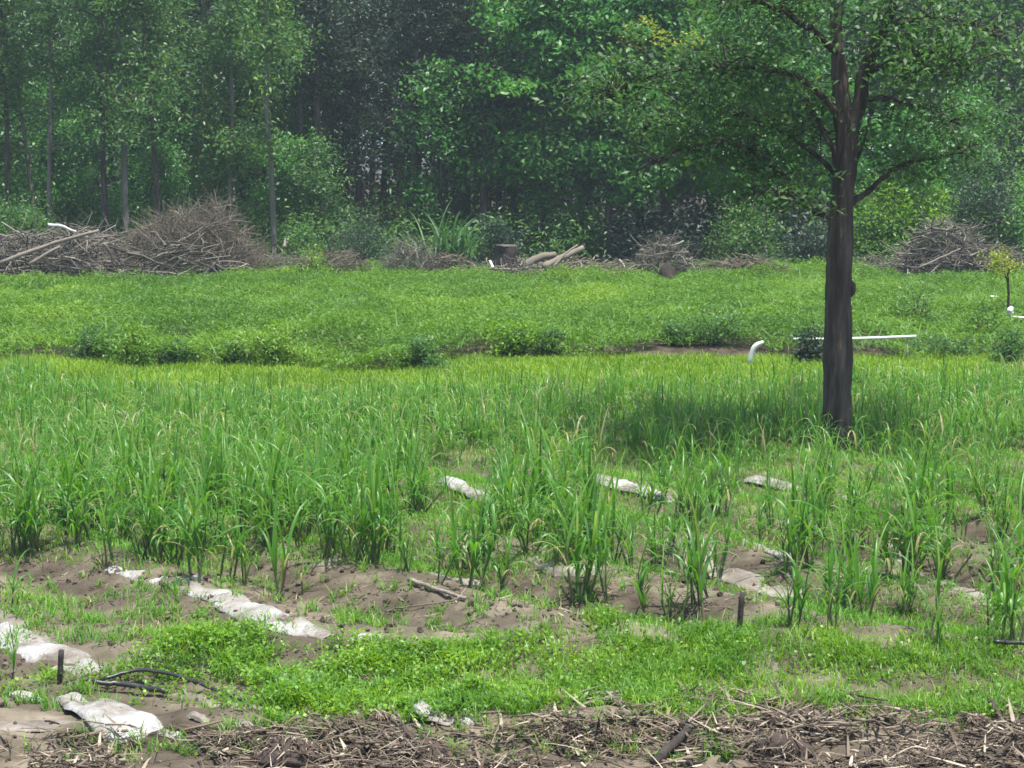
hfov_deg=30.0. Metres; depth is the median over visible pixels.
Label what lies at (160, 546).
sugarcane plant
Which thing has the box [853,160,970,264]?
bush
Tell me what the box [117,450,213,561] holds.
sugarcane plant
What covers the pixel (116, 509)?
sugarcane plant
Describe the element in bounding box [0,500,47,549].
sugarcane plant
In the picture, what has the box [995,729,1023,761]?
root clod
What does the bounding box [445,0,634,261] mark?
broadleaf tree
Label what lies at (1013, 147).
understory tree
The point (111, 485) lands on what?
sugarcane plant
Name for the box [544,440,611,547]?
sugarcane plant
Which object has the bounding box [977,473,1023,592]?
sugarcane plant
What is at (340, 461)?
sugarcane plant
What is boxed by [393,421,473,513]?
sugarcane plant
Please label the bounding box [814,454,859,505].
sugarcane plant
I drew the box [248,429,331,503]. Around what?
sugarcane plant
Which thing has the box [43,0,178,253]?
slender tree
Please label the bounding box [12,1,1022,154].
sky
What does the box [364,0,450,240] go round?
dark forest tree
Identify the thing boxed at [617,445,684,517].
sugarcane plant
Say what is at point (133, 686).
hose
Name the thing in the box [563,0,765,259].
broadleaf tree
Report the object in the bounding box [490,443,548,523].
sugarcane plant
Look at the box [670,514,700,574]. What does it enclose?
sugarcane plant
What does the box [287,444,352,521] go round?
sugarcane plant
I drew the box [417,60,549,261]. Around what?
understory tree
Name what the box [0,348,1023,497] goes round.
sugarcane rows
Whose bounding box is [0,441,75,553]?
sugarcane plant
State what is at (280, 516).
sugarcane plant
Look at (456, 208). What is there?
dark forest tree
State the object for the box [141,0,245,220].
slender tree
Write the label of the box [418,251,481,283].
twig heap
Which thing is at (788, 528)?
sugarcane plant
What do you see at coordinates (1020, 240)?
bush
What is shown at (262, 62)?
slender tree
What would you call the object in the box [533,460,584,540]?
sugarcane plant
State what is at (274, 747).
root clod
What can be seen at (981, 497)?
sugarcane plant
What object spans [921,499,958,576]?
sugarcane plant
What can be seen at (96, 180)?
slender tree
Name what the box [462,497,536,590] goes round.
sugarcane plant
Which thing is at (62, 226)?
branch
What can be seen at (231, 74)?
slender tree
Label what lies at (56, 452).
sugarcane plant
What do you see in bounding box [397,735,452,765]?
root clod
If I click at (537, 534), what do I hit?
sugarcane plant
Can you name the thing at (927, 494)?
sugarcane plant
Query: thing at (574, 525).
sugarcane plant
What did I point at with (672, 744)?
stick
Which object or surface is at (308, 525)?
sugarcane plant
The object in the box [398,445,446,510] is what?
sugarcane plant
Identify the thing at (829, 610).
sugarcane plant
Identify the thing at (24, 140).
slender tree
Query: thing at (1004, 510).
sugarcane plant
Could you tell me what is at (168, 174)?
understory tree
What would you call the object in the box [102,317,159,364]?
shrub
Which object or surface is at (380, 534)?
sugarcane plant
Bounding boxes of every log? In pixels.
[0,229,98,264]
[28,245,60,264]
[518,252,556,270]
[541,245,584,270]
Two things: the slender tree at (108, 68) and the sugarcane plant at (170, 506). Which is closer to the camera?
the sugarcane plant at (170, 506)
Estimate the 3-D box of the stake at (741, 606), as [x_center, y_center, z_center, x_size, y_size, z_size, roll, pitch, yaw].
[2.283,2.393,19.158,0.104,0.625,0.054,0,7,0]
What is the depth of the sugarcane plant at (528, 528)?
23.33 m
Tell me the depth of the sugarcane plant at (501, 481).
25.23 m
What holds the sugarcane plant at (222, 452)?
on the ground at (162, 709)
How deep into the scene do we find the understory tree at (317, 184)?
79.60 m
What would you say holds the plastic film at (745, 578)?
on the ground at (162, 709)
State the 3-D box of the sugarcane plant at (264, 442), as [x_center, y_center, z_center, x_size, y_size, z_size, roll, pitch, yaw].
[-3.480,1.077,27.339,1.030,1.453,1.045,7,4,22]
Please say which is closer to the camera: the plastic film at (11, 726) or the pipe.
the plastic film at (11, 726)
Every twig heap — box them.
[93,183,290,284]
[243,245,335,280]
[280,243,374,275]
[372,226,446,278]
[407,249,635,284]
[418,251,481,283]
[472,254,556,286]
[521,247,628,281]
[558,259,654,284]
[612,224,711,274]
[697,250,804,284]
[852,251,908,281]
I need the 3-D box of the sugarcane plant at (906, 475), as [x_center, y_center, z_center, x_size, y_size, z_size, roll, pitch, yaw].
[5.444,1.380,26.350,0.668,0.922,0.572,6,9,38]
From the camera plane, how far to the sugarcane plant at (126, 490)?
26.06 m
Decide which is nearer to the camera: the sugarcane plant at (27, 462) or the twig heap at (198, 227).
the sugarcane plant at (27, 462)
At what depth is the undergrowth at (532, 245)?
79.86 m
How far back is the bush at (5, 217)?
76.55 m
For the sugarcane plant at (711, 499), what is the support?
on the ground at (162, 709)
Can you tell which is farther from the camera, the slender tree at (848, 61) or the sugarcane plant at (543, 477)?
the slender tree at (848, 61)
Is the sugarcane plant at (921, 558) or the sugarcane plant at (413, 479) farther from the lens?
the sugarcane plant at (413, 479)
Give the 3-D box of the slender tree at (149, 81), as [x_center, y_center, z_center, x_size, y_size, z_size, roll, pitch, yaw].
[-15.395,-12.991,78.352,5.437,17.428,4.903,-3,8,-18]
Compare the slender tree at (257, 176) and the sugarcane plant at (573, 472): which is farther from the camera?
the slender tree at (257, 176)
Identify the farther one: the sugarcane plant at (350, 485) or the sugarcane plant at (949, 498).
the sugarcane plant at (949, 498)
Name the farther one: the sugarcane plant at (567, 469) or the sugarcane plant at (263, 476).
the sugarcane plant at (567, 469)
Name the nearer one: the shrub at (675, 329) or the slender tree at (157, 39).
the shrub at (675, 329)
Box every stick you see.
[393,601,446,609]
[407,577,466,599]
[451,588,465,601]
[633,719,665,743]
[649,723,694,765]
[856,710,895,718]
[988,698,1009,729]
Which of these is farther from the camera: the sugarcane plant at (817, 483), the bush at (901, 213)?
the bush at (901, 213)
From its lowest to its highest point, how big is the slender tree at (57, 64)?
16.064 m
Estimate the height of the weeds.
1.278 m
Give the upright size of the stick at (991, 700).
0.185 m
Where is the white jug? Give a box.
[1007,306,1013,314]
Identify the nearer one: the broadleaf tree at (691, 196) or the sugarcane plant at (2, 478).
the sugarcane plant at (2, 478)
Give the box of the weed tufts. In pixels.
[0,529,1023,765]
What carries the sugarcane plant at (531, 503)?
on the ground at (162, 709)
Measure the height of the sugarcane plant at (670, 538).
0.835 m
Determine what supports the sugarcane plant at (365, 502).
on the ground at (162, 709)
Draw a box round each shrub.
[69,321,126,360]
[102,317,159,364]
[152,337,198,365]
[215,337,255,365]
[245,317,304,370]
[291,237,334,275]
[396,332,448,367]
[476,313,540,357]
[502,312,531,354]
[530,327,568,357]
[654,315,700,346]
[683,294,752,347]
[785,321,823,362]
[880,272,950,328]
[902,327,996,356]
[949,293,1023,343]
[986,320,1023,363]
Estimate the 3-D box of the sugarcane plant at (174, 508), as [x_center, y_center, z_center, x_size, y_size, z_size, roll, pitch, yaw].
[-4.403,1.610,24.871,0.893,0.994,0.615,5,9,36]
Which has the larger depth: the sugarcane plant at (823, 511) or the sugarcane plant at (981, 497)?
the sugarcane plant at (981, 497)
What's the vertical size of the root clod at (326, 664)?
0.176 m
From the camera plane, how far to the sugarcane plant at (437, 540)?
23.21 m
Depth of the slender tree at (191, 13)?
91.29 m
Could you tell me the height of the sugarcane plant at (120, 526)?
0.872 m
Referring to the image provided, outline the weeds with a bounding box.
[0,252,1023,371]
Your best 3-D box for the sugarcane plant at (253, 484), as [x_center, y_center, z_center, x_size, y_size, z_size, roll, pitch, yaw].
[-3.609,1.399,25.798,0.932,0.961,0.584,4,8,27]
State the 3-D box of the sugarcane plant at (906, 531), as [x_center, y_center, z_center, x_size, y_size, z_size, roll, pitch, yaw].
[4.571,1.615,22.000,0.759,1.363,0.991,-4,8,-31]
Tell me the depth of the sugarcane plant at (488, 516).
23.46 m
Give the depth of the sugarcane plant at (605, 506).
23.86 m
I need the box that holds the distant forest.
[0,0,1023,243]
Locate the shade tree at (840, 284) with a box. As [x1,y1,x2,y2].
[513,0,1023,452]
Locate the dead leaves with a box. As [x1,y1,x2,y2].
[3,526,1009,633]
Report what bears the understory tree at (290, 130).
on the ground at (162, 709)
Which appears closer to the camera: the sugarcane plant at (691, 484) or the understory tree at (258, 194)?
the sugarcane plant at (691, 484)
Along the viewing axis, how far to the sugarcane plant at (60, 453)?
25.51 m
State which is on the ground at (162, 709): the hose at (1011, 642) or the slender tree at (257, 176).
the slender tree at (257, 176)
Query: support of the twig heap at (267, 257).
on the ground at (162, 709)
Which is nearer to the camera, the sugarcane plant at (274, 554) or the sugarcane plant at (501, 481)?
the sugarcane plant at (274, 554)
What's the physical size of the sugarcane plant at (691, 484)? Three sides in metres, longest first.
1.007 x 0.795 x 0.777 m
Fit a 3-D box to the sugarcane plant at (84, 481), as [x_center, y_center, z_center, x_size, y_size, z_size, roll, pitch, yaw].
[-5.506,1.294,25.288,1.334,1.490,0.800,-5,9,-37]
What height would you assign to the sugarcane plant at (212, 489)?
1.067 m
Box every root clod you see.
[244,734,325,767]
[307,660,347,673]
[348,671,384,687]
[362,707,400,727]
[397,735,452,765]
[580,722,633,745]
[747,728,817,762]
[955,710,993,728]
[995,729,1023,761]
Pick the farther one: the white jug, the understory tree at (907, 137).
the understory tree at (907, 137)
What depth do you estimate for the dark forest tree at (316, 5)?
83.38 m
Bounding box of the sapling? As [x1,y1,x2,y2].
[973,245,1023,306]
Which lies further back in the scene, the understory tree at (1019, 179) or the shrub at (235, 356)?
the understory tree at (1019, 179)
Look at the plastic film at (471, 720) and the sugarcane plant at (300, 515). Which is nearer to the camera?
the plastic film at (471, 720)
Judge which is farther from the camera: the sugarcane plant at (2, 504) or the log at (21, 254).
the log at (21, 254)
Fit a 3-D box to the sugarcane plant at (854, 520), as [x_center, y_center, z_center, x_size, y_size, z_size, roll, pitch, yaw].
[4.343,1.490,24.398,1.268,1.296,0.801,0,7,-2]
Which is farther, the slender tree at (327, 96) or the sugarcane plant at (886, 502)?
the slender tree at (327, 96)
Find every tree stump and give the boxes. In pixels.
[493,244,517,270]
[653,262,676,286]
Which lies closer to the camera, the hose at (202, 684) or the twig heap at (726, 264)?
the hose at (202, 684)
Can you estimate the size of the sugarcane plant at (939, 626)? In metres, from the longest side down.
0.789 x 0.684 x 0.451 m
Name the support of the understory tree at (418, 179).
on the ground at (162, 709)
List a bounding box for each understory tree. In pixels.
[0,37,90,232]
[0,43,114,241]
[0,114,43,233]
[18,118,100,226]
[29,94,151,243]
[88,134,200,247]
[105,62,214,224]
[115,145,202,237]
[136,68,242,220]
[165,98,282,244]
[211,129,335,255]
[238,101,329,252]
[263,125,369,258]
[368,47,516,252]
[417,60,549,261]
[452,116,553,259]
[507,126,625,264]
[518,98,629,263]
[826,146,894,231]
[853,103,965,260]
[902,156,970,226]
[912,126,1015,234]
[913,73,1013,231]
[948,84,1023,225]
[952,121,1023,216]
[1003,137,1023,237]
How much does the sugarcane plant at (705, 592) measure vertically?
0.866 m
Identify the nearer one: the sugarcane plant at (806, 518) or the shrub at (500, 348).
the sugarcane plant at (806, 518)
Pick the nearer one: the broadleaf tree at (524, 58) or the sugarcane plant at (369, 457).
the sugarcane plant at (369, 457)
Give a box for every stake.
[57,649,63,683]
[736,592,744,631]
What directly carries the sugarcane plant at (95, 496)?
on the ground at (162, 709)
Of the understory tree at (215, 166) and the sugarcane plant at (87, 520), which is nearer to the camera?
the sugarcane plant at (87, 520)
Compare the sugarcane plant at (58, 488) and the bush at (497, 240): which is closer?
the sugarcane plant at (58, 488)
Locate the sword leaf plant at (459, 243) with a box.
[378,201,504,265]
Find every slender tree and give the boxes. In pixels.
[0,0,44,162]
[0,0,65,228]
[0,0,76,233]
[0,0,116,234]
[0,2,24,159]
[8,0,93,211]
[17,0,107,224]
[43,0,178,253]
[44,0,143,224]
[55,0,177,231]
[59,0,178,241]
[76,0,202,222]
[76,0,207,216]
[82,0,194,203]
[110,0,194,218]
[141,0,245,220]
[155,0,269,206]
[179,0,303,224]
[191,0,303,221]
[200,0,325,259]
[201,0,304,237]
[205,0,319,241]
[240,9,320,206]
[269,0,344,234]
[285,0,357,232]
[809,0,889,143]
[828,0,916,230]
[869,0,950,214]
[881,0,984,171]
[905,0,1008,213]
[943,0,1023,214]
[946,0,1023,167]
[967,0,1023,127]
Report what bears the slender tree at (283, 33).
on the ground at (162, 709)
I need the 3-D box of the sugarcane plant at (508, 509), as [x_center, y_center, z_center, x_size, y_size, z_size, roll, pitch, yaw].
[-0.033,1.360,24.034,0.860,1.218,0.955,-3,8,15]
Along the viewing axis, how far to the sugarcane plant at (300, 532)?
23.62 m
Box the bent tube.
[747,340,763,362]
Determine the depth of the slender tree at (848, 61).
92.36 m
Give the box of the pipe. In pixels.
[793,335,915,360]
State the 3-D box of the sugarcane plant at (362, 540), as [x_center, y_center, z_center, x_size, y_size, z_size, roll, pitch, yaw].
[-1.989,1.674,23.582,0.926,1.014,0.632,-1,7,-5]
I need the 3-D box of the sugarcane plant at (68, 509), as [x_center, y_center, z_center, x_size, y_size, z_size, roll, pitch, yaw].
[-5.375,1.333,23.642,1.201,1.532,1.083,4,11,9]
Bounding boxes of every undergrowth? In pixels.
[0,189,1023,265]
[577,193,856,266]
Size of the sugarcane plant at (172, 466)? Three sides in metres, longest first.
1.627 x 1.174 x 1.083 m
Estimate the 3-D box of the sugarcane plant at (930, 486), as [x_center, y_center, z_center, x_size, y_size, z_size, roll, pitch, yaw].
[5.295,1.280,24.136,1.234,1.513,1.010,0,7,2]
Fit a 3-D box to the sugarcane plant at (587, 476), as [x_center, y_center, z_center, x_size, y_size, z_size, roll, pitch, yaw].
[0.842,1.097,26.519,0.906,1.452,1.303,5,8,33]
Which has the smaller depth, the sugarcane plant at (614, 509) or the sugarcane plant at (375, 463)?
the sugarcane plant at (614, 509)
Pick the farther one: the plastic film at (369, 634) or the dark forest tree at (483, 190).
the dark forest tree at (483, 190)
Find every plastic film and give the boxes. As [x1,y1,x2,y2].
[0,609,58,643]
[0,621,104,675]
[0,719,91,731]
[56,692,162,745]
[104,566,333,638]
[169,692,287,716]
[228,719,253,729]
[346,633,393,643]
[413,700,453,725]
[428,572,482,585]
[438,476,493,504]
[460,717,476,725]
[527,556,601,576]
[593,474,674,502]
[675,536,809,598]
[742,475,801,490]
[742,539,785,560]
[881,540,986,605]
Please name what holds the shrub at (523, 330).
on the ground at (162, 709)
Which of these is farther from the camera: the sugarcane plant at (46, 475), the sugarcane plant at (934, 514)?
the sugarcane plant at (46, 475)
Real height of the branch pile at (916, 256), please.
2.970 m
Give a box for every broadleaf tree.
[408,0,594,253]
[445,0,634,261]
[473,3,694,260]
[518,0,721,265]
[527,0,726,257]
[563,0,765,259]
[629,0,819,253]
[659,0,824,251]
[705,0,873,253]
[731,0,907,253]
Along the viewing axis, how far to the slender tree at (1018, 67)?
89.40 m
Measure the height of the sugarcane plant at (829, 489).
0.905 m
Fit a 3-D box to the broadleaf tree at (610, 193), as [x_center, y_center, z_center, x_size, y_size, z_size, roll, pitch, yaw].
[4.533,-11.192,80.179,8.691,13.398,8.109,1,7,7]
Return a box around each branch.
[48,223,76,232]
[102,242,116,267]
[489,267,528,270]
[551,245,577,268]
[918,248,960,268]
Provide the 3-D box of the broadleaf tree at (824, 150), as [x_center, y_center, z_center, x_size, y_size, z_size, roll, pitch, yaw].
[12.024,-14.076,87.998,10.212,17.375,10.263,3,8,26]
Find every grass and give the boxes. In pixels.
[0,348,1023,391]
[0,378,1023,646]
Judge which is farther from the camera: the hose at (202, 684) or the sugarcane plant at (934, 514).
the sugarcane plant at (934, 514)
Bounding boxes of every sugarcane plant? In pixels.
[0,426,23,505]
[0,432,46,501]
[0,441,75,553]
[0,442,49,557]
[0,448,27,505]
[0,449,30,501]
[0,454,16,506]
[0,468,20,530]
[0,488,14,547]
[0,488,54,550]
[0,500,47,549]
[2,405,66,490]
[2,549,35,608]
[2,620,22,678]
[3,454,61,515]
[4,477,63,556]
[12,428,55,507]
[21,440,71,517]
[25,416,96,488]
[27,449,109,534]
[29,439,83,522]
[31,440,98,526]
[34,424,113,514]
[35,474,63,519]
[37,442,96,475]
[38,435,130,547]
[39,437,96,477]
[41,418,105,517]
[44,425,137,531]
[49,471,108,539]
[53,433,112,483]
[54,438,115,521]
[57,411,141,533]
[75,456,115,525]
[76,448,112,495]
[77,453,173,558]
[89,468,117,535]
[90,464,138,542]
[90,477,140,565]
[95,440,139,533]
[96,459,152,527]
[97,441,178,540]
[97,485,143,543]
[98,412,148,498]
[99,412,156,507]
[103,425,168,514]
[105,442,180,559]
[113,415,169,489]
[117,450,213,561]
[118,406,202,511]
[118,437,192,546]
[124,454,184,543]
[126,460,155,498]
[127,465,193,560]
[130,477,174,537]
[134,483,202,565]
[146,417,228,506]
[153,428,236,517]
[154,414,242,510]
[155,466,225,550]
[161,494,216,564]
[162,441,249,582]
[162,447,196,512]
[162,475,202,536]
[168,467,207,509]
[169,467,225,531]
[176,418,245,505]
[183,442,225,497]
[187,434,235,506]
[187,460,235,552]
[190,483,278,580]
[192,447,236,505]
[194,438,248,506]
[199,437,243,509]
[205,484,230,545]
[209,435,303,544]
[210,449,263,535]
[212,497,282,585]
[214,452,257,509]
[216,452,253,530]
[223,458,286,551]
[224,430,285,519]
[226,420,285,514]
[227,440,245,505]
[234,408,288,491]
[236,441,288,519]
[242,425,309,476]
[246,400,319,500]
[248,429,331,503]
[249,438,332,532]
[251,439,328,537]
[251,460,288,526]
[254,461,290,530]
[255,456,326,540]
[258,486,309,600]
[260,429,300,477]
[262,474,318,550]
[268,465,303,521]
[275,440,348,533]
[277,536,339,594]
[279,437,363,558]
[279,458,333,531]
[281,425,372,540]
[282,426,348,505]
[282,485,304,527]
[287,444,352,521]
[291,473,347,543]
[294,443,328,503]
[295,460,319,503]
[296,434,344,490]
[301,443,375,552]
[302,411,331,475]
[303,430,361,503]
[305,435,395,546]
[305,441,365,518]
[312,420,387,490]
[312,435,396,563]
[314,433,385,503]
[315,478,387,550]
[320,459,411,559]
[327,423,414,530]
[328,451,357,513]
[328,460,407,564]
[333,406,394,489]
[334,442,369,514]
[347,450,433,556]
[348,431,396,494]
[348,455,407,534]
[356,483,406,549]
[363,488,408,548]
[365,423,407,498]
[368,493,411,556]
[370,429,405,493]
[382,413,451,506]
[382,499,437,571]
[389,457,436,515]
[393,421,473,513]
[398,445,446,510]
[402,447,422,512]
[403,449,444,510]
[406,431,454,511]
[418,505,468,584]
[420,513,449,567]
[424,493,471,572]
[427,478,531,589]
[445,434,536,533]
[445,484,515,568]
[448,448,518,556]
[459,482,500,540]
[460,457,521,522]
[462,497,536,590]
[466,505,490,572]
[470,435,515,499]
[483,444,539,536]
[484,446,547,523]
[485,429,543,502]
[486,431,536,489]
[486,443,551,531]
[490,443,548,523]
[490,449,584,555]
[493,440,571,528]
[503,461,561,536]
[504,463,548,539]
[516,401,587,525]
[518,443,561,529]
[519,448,589,548]
[520,472,568,527]
[523,494,553,540]
[526,446,629,604]
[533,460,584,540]
[534,445,587,485]
[534,490,583,564]
[535,460,603,553]
[541,657,596,709]
[543,477,591,562]
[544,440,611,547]
[545,466,583,516]
[554,407,621,505]
[554,450,581,499]
[557,446,592,493]
[563,471,622,554]
[568,483,616,530]
[570,508,648,602]
[575,442,620,501]
[584,473,634,555]
[584,495,636,561]
[586,464,654,564]
[599,498,682,619]
[600,447,682,567]
[611,486,646,569]
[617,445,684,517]
[626,502,670,571]
[627,539,695,620]
[638,506,691,566]
[643,434,678,503]
[644,485,729,609]
[652,477,695,548]
[653,445,712,531]
[656,462,751,585]
[656,477,743,582]
[659,433,745,529]
[660,458,699,513]
[665,485,732,622]
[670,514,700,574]
[671,449,705,518]
[679,523,735,598]
[683,428,742,516]
[690,452,720,522]
[694,443,742,516]
[726,453,788,528]
[743,473,822,576]
[743,484,785,544]
[751,525,828,628]
[759,445,857,571]
[761,476,816,559]
[769,437,855,549]
[776,475,851,554]
[777,489,889,611]
[787,428,866,504]
[787,434,853,503]
[790,511,878,632]
[795,504,834,555]
[795,519,846,592]
[797,444,888,561]
[798,455,843,510]
[802,511,911,612]
[811,526,867,593]
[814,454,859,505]
[817,451,891,544]
[824,492,873,550]
[827,435,890,522]
[832,455,927,563]
[835,528,884,614]
[850,481,882,545]
[853,500,925,577]
[858,433,965,581]
[865,479,955,576]
[874,423,941,519]
[874,488,903,558]
[887,433,977,527]
[888,424,948,499]
[888,433,962,530]
[888,534,931,615]
[889,450,926,505]
[897,492,962,570]
[901,486,949,551]
[907,521,957,638]
[917,446,964,523]
[918,475,1018,582]
[919,574,966,648]
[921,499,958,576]
[922,427,989,516]
[938,465,997,541]
[952,417,1023,508]
[955,428,1019,520]
[955,548,1023,634]
[957,498,1023,592]
[971,512,1023,647]
[973,504,1023,586]
[977,467,1021,540]
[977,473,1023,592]
[985,459,1023,507]
[997,461,1023,515]
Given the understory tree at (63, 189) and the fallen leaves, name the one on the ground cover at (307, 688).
the fallen leaves
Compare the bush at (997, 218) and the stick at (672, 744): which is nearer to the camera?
the stick at (672, 744)
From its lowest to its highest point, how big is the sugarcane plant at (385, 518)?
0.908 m
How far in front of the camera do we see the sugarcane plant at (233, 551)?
22.65 m
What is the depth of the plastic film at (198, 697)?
17.40 m
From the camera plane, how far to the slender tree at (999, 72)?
90.89 m
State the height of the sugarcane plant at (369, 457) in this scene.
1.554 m
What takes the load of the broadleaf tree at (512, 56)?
on the ground at (162, 709)
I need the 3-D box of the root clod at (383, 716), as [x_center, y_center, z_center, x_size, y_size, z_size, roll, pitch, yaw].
[-1.120,2.879,16.435,0.376,0.226,0.347,0,7,0]
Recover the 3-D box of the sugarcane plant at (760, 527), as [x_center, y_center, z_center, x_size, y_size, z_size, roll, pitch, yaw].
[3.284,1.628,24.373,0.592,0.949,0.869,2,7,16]
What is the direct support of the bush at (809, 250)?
on the ground at (162, 709)
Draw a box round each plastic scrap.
[5,690,42,701]
[157,729,182,737]
[187,711,210,723]
[388,711,401,721]
[618,708,636,717]
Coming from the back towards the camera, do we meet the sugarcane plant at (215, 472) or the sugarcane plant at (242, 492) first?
the sugarcane plant at (215, 472)
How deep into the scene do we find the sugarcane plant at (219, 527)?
24.37 m
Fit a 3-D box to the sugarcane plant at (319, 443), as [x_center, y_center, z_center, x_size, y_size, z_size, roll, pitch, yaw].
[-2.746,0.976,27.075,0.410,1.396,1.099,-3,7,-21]
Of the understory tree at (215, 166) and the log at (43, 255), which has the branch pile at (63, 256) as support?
the log at (43, 255)
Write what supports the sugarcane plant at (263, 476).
on the ground at (162, 709)
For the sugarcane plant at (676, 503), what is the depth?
26.34 m
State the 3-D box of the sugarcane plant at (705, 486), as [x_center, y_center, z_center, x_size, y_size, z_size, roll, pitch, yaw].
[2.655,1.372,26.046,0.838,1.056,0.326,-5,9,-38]
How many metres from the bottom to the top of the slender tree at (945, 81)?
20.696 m
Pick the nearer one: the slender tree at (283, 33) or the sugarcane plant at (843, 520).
the sugarcane plant at (843, 520)
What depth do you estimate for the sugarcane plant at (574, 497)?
23.20 m
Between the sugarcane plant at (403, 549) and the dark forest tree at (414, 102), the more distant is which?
the dark forest tree at (414, 102)
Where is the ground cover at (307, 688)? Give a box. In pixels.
[0,595,1023,738]
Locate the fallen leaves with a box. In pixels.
[572,685,628,706]
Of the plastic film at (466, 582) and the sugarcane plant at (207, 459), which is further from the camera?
the sugarcane plant at (207, 459)
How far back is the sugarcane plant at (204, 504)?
24.04 m
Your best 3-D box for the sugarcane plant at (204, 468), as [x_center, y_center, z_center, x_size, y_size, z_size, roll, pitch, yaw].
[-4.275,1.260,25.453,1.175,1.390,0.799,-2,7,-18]
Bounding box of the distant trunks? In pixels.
[0,0,1023,240]
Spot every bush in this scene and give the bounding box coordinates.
[0,180,64,252]
[274,216,326,262]
[316,202,397,265]
[470,210,542,265]
[698,195,793,264]
[764,217,826,273]
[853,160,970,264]
[934,140,1023,260]
[986,171,1023,265]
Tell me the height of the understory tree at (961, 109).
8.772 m
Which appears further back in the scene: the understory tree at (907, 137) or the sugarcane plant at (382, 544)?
the understory tree at (907, 137)
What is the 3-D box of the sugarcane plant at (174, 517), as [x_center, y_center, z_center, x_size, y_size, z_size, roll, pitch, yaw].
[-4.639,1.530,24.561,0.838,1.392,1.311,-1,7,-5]
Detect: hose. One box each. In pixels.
[92,679,168,694]
[101,668,242,701]
[994,639,1023,644]
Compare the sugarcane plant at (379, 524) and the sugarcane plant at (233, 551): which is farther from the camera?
the sugarcane plant at (379, 524)
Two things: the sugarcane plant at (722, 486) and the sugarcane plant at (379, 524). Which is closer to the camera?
the sugarcane plant at (379, 524)
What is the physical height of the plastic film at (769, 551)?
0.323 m
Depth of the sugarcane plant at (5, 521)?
24.33 m
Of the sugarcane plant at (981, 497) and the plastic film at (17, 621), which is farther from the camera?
the sugarcane plant at (981, 497)
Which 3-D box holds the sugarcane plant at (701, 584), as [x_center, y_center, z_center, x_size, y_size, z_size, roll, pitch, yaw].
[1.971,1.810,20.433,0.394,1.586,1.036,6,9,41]
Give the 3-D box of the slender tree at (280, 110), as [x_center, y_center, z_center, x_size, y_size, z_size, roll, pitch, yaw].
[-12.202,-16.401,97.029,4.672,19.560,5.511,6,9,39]
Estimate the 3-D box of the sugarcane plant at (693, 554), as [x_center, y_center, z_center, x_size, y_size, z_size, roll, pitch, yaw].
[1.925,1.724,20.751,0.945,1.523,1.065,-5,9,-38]
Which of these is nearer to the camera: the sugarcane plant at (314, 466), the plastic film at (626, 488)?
the sugarcane plant at (314, 466)
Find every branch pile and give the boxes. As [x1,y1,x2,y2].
[0,206,177,284]
[89,223,281,285]
[869,205,1018,276]
[968,238,1023,272]
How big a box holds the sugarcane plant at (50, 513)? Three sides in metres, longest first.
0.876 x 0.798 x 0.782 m
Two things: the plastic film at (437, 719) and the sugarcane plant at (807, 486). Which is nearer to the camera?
the plastic film at (437, 719)
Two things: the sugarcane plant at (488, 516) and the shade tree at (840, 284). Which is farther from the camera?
the shade tree at (840, 284)
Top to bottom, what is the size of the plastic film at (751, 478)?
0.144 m
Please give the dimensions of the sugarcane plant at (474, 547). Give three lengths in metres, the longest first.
1.366 x 1.248 x 1.237 m
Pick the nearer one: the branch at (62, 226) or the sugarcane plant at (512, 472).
the sugarcane plant at (512, 472)
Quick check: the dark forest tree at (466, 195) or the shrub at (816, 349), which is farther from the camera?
the dark forest tree at (466, 195)
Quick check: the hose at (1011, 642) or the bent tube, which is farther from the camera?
the bent tube
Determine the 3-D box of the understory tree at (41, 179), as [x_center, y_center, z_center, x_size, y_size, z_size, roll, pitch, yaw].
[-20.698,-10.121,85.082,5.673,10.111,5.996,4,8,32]
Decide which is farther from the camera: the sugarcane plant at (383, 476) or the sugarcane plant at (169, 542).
the sugarcane plant at (383, 476)
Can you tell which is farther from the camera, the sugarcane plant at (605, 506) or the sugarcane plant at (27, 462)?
the sugarcane plant at (27, 462)
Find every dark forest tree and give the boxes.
[253,2,350,222]
[257,0,392,244]
[283,0,394,249]
[292,0,394,227]
[303,0,419,258]
[338,0,443,236]
[348,0,468,251]
[351,0,429,229]
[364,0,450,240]
[369,0,514,242]
[393,0,522,228]
[399,0,520,255]
[427,0,532,261]
[450,13,528,231]
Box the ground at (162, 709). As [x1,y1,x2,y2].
[0,155,1023,767]
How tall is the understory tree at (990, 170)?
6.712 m
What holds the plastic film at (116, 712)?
on the ground at (162, 709)
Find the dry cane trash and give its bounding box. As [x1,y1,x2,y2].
[0,677,1023,767]
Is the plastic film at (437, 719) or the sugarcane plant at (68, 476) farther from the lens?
the sugarcane plant at (68, 476)
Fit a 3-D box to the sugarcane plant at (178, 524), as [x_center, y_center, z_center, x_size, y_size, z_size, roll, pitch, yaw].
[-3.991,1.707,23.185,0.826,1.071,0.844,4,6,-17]
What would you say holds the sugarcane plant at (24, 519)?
on the ground at (162, 709)
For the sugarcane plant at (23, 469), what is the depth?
26.11 m
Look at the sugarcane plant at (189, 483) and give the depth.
26.11 m
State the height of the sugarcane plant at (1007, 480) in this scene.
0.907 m
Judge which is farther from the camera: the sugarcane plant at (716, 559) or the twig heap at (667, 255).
the twig heap at (667, 255)
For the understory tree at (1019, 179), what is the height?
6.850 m
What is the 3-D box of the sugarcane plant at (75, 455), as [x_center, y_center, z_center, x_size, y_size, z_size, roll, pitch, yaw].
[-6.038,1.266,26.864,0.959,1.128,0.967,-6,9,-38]
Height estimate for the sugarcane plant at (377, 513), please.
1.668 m
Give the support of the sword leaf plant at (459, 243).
on the ground at (162, 709)
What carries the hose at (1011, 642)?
on the ground cover at (307, 688)

